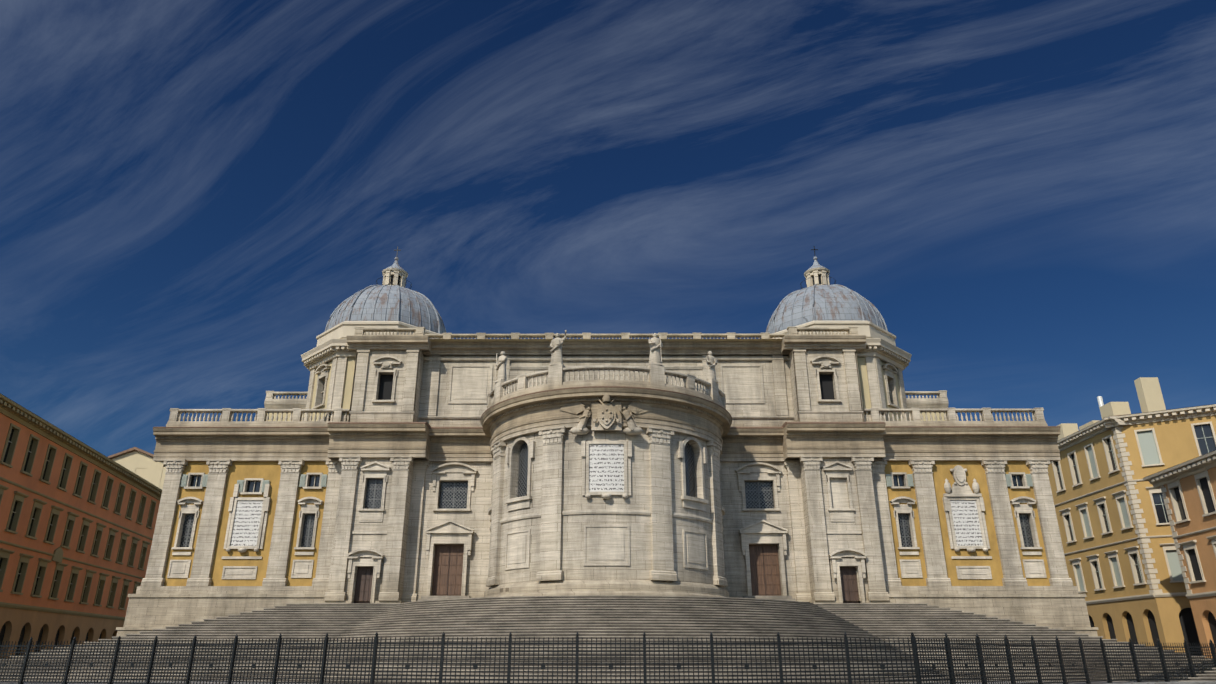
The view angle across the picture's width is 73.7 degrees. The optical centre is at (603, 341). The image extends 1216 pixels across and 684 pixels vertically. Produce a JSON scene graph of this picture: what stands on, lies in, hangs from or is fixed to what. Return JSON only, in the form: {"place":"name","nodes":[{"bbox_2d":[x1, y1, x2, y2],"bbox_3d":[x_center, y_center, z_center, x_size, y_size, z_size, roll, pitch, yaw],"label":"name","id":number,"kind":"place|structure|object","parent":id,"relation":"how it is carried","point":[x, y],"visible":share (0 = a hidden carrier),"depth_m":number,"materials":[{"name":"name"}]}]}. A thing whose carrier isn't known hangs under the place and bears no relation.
{"place":"outdoors","nodes":[
{"label":"outdoors","id":0,"kind":"place"},
{"bbox_2d":[0,681,1215,683],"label":"pavement","id":1,"kind":"structure","parent":0,"point":[1193,682],"depth_m":43.47,"materials":[{"name":"stone"}]},
{"bbox_2d":[0,595,1215,683],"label":"stairs","id":2,"kind":"structure","parent":1,"relation":"on","point":[612,617],"depth_m":47.55,"materials":[{"name":"stone"}]},
{"bbox_2d":[0,631,1215,683],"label":"fence","id":3,"kind":"object","parent":1,"relation":"on","point":[916,659],"visible":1,"depth_m":34.66,"materials":[{"name":"black metal"}]},
{"bbox_2d":[0,0,1215,456],"label":"sky","id":4,"kind":"structure","parent":0,"point":[1022,193],"materials":[{"name":"blue"}]},
{"label":"ground","id":5,"kind":"structure","parent":0,"visible":0},
{"bbox_2d":[0,393,161,657],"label":"orange palazzo","id":6,"kind":"structure","parent":5,"relation":"on","point":[78,518],"depth_m":78.94,"materials":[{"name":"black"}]},
{"bbox_2d":[108,447,165,488],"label":"house","id":7,"kind":"structure","parent":5,"relation":"on","point":[140,463],"depth_m":120.10,"materials":[{"name":"paint"}]},
{"bbox_2d":[116,326,1098,635],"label":"basilica","id":8,"kind":"structure","parent":5,"relation":"on","point":[766,466],"depth_m":65.14,"materials":[{"name":"stone"}]},
{"bbox_2d":[301,246,445,420],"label":"dome","id":9,"kind":"structure","parent":8,"relation":"on","point":[391,301],"depth_m":72.65,"materials":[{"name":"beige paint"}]},
{"bbox_2d":[494,351,507,382],"bbox_3d":[-7.915,1.922,63.087,0.820,2.590,1.208,19,-28,-40],"label":"statue","id":10,"kind":"object","parent":8,"relation":"on","point":[501,362],"visible":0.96,"depth_m":62.81,"materials":[{"name":"stone"}]},
{"bbox_2d":[549,330,566,364],"bbox_3d":[-3.289,0.490,59.505,1.388,2.670,0.820,-7,-22,16],"label":"statue","id":11,"kind":"object","parent":8,"relation":"on","point":[556,343],"visible":0.96,"depth_m":59.27,"materials":[{"name":"stone"}]},
{"bbox_2d":[560,393,652,434],"bbox_3d":[0.236,4.931,57.308,6.707,3.300,1.441,0,-21,0],"label":"coat of arms","id":12,"kind":"object","parent":8,"relation":"attached to","point":[605,414],"visible":0.94,"depth_m":56.95},
{"bbox_2d":[648,333,662,365],"bbox_3d":[3.851,0.531,59.502,1.206,2.590,0.820,6,-22,-16],"label":"statue","id":13,"kind":"object","parent":8,"relation":"on","point":[656,346],"visible":1,"depth_m":59.24,"materials":[{"name":"stone"}]},
{"bbox_2d":[705,351,717,382],"bbox_3d":[8.389,1.903,63.038,0.822,2.590,1.208,-19,-28,40],"label":"statue","id":14,"kind":"object","parent":8,"relation":"on","point":[711,360],"visible":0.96,"depth_m":62.74,"materials":[{"name":"stone"}]},
{"bbox_2d":[765,246,911,420],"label":"dome","id":15,"kind":"structure","parent":8,"relation":"on","point":[883,360],"depth_m":72.58,"materials":[{"name":"beige paint"}]},
{"bbox_2d":[1048,377,1166,648],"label":"ochre palazzo","id":16,"kind":"structure","parent":5,"relation":"on","point":[1105,558],"depth_m":89.82,"materials":[{"name":"yellow paint"}]},
{"bbox_2d":[1104,404,1215,654],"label":"building","id":17,"kind":"structure","parent":5,"relation":"on","point":[1151,443],"depth_m":83.52,"materials":[{"name":"yellow paint"}]},
{"bbox_2d":[1142,450,1215,657],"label":"orange palazzo","id":18,"kind":"structure","parent":5,"relation":"on","point":[1188,488],"depth_m":69.87,"materials":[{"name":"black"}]}
]}

